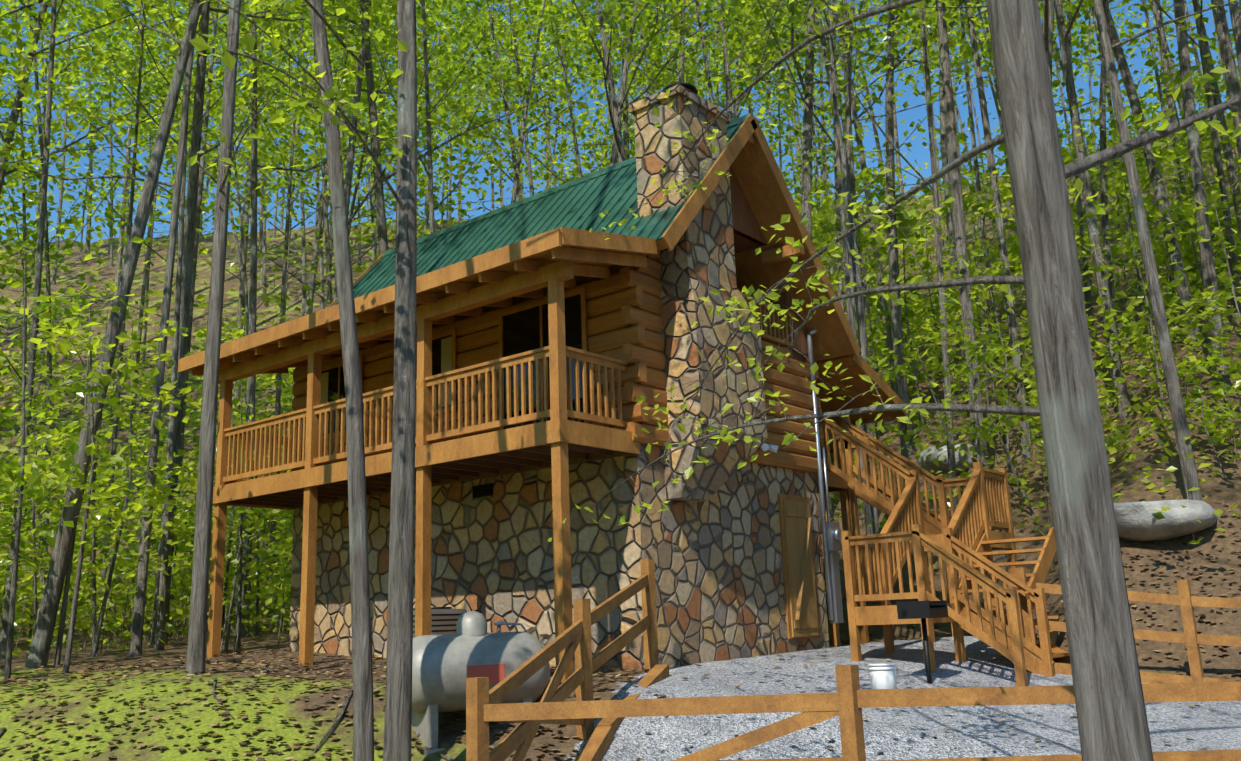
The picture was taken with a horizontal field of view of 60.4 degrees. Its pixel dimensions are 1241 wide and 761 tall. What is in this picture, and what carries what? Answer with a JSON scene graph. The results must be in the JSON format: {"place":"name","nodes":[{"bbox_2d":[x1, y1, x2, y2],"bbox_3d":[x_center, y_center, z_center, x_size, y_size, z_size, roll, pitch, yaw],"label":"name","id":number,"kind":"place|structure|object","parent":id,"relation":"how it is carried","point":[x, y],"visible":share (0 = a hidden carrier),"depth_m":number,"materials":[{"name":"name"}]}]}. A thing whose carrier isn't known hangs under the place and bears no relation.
{"place":"outdoors","nodes":[
{"label":"outdoors","id":0,"kind":"place"},
{"bbox_2d":[291,251,823,474],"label":"cabin log walls","id":1,"kind":"structure","parent":0,"point":[624,310],"depth_m":15.24,"materials":[{"name":"brown wood"}]},
{"bbox_2d":[178,113,906,427],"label":"cabin roof","id":2,"kind":"structure","parent":1,"relation":"on","point":[540,226],"depth_m":16.71,"materials":[{"name":"green metal"}]},
{"bbox_2d":[320,287,819,638],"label":"doors and windows","id":3,"kind":"structure","parent":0,"point":[521,328],"depth_m":15.68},
{"bbox_2d":[0,0,1239,243],"label":"sky","id":4,"kind":"structure","parent":0,"point":[921,154],"materials":[{"name":"blue"}]},
{"bbox_2d":[0,119,1240,760],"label":"terrain","id":5,"kind":"structure","parent":0,"point":[1204,725],"depth_m":14.28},
{"bbox_2d":[191,247,646,684],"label":"covered balcony","id":6,"kind":"structure","parent":5,"relation":"on","point":[559,443],"depth_m":13.99,"materials":[{"name":"brown wood"}]},
{"bbox_2d":[413,607,466,636],"bbox_3d":[-2.578,3.545,14.590,0.720,0.850,0.720,-12,-16,38],"label":"wall vent","id":7,"kind":"object","parent":5,"relation":"on","point":[444,620],"visible":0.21,"depth_m":14.39,"materials":[{"name":"grey metal"}]},
{"bbox_2d":[412,611,549,754],"bbox_3d":[-1.469,3.080,10.851,1.736,1.430,0.761,5,-15,-29],"label":"propane tank","id":8,"kind":"object","parent":5,"relation":"on","point":[444,666],"visible":0.54,"depth_m":10.54,"materials":[{"name":"metal"}]},
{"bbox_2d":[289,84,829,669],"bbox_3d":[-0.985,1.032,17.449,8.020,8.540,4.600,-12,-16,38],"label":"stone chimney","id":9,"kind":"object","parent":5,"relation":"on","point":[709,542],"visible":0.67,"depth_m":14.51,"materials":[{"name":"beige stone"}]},
{"bbox_2d":[662,82,697,93],"bbox_3d":[0.858,-4.050,15.386,0.537,0.310,0.537,-12,-16,38],"label":"chimney cap","id":10,"kind":"object","parent":9,"relation":"on","point":[690,87],"visible":0.23,"depth_m":15.22,"materials":[{"name":"black metal"}]},
{"bbox_2d":[0,0,1240,760],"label":"tree trunks","id":11,"kind":"object","parent":5,"relation":"on","point":[1110,706],"visible":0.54,"depth_m":19.38,"materials":[{"name":"grey plant"}]},
{"bbox_2d":[0,0,1240,655],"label":"forest tree leaves","id":12,"kind":"object","parent":11,"relation":"on","point":[278,120],"visible":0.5,"depth_m":28.36,"materials":[{"name":"green plant"}]},
{"bbox_2d":[0,510,1240,760],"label":"fallen leaf litter","id":13,"kind":"object","parent":5,"relation":"on","point":[148,668],"visible":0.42,"depth_m":11.92,"materials":[{"name":"plant"}]},
{"bbox_2d":[0,533,1240,760],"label":"fallen twigs","id":14,"kind":"object","parent":5,"relation":"on","point":[2,729],"visible":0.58,"depth_m":11.16,"materials":[{"name":"brown wood"}]},
{"bbox_2d":[466,559,1240,760],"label":"split rail fence","id":15,"kind":"object","parent":5,"relation":"on","point":[848,701],"visible":0.83,"depth_m":7.84,"materials":[{"name":"brown wood"}]},
{"bbox_2d":[868,663,896,688],"bbox_3d":[2.890,3.296,11.696,0.316,0.365,0.316,-12,-16,38],"label":"white bucket","id":16,"kind":"object","parent":5,"relation":"on","point":[882,675],"visible":0.83,"depth_m":11.59,"materials":[{"name":"white plastic"}]},
{"bbox_2d":[575,616,1240,760],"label":"landscape timbers","id":17,"kind":"object","parent":5,"relation":"on","point":[597,744],"visible":0.46,"depth_m":11.76,"materials":[{"name":"brown wood"}]},
{"bbox_2d":[896,600,947,683],"bbox_3d":[3.637,3.304,12.625,0.400,1.350,0.540,-12,-16,38],"label":"park grill on post","id":18,"kind":"object","parent":5,"relation":"on","point":[923,610],"visible":1,"depth_m":12.60,"materials":[{"name":"black metal"}]},
{"bbox_2d":[816,408,1070,685],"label":"side porch stairs","id":19,"kind":"structure","parent":5,"relation":"on","point":[964,542],"depth_m":14.53,"materials":[{"name":"brown wood"}]},
{"bbox_2d":[917,444,1218,541],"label":"hillside rocks","id":20,"kind":"object","parent":5,"relation":"on","point":[1137,521],"visible":0.52,"depth_m":16.43,"materials":[{"name":"grey stone"}]},
{"bbox_2d":[729,166,807,357],"bbox_3d":[1.001,-2.017,16.433,1.560,3.086,4.546,-12,-16,38],"label":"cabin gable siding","id":21,"kind":"object","parent":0,"point":[748,234],"visible":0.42,"depth_m":16.69,"materials":[{"name":"brown wood"}]},
{"bbox_2d":[759,329,843,622],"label":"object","id":22,"kind":"object","parent":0,"point":[831,535],"visible":0.94,"depth_m":16.64,"materials":[{"name":"grey metal"}]}
]}

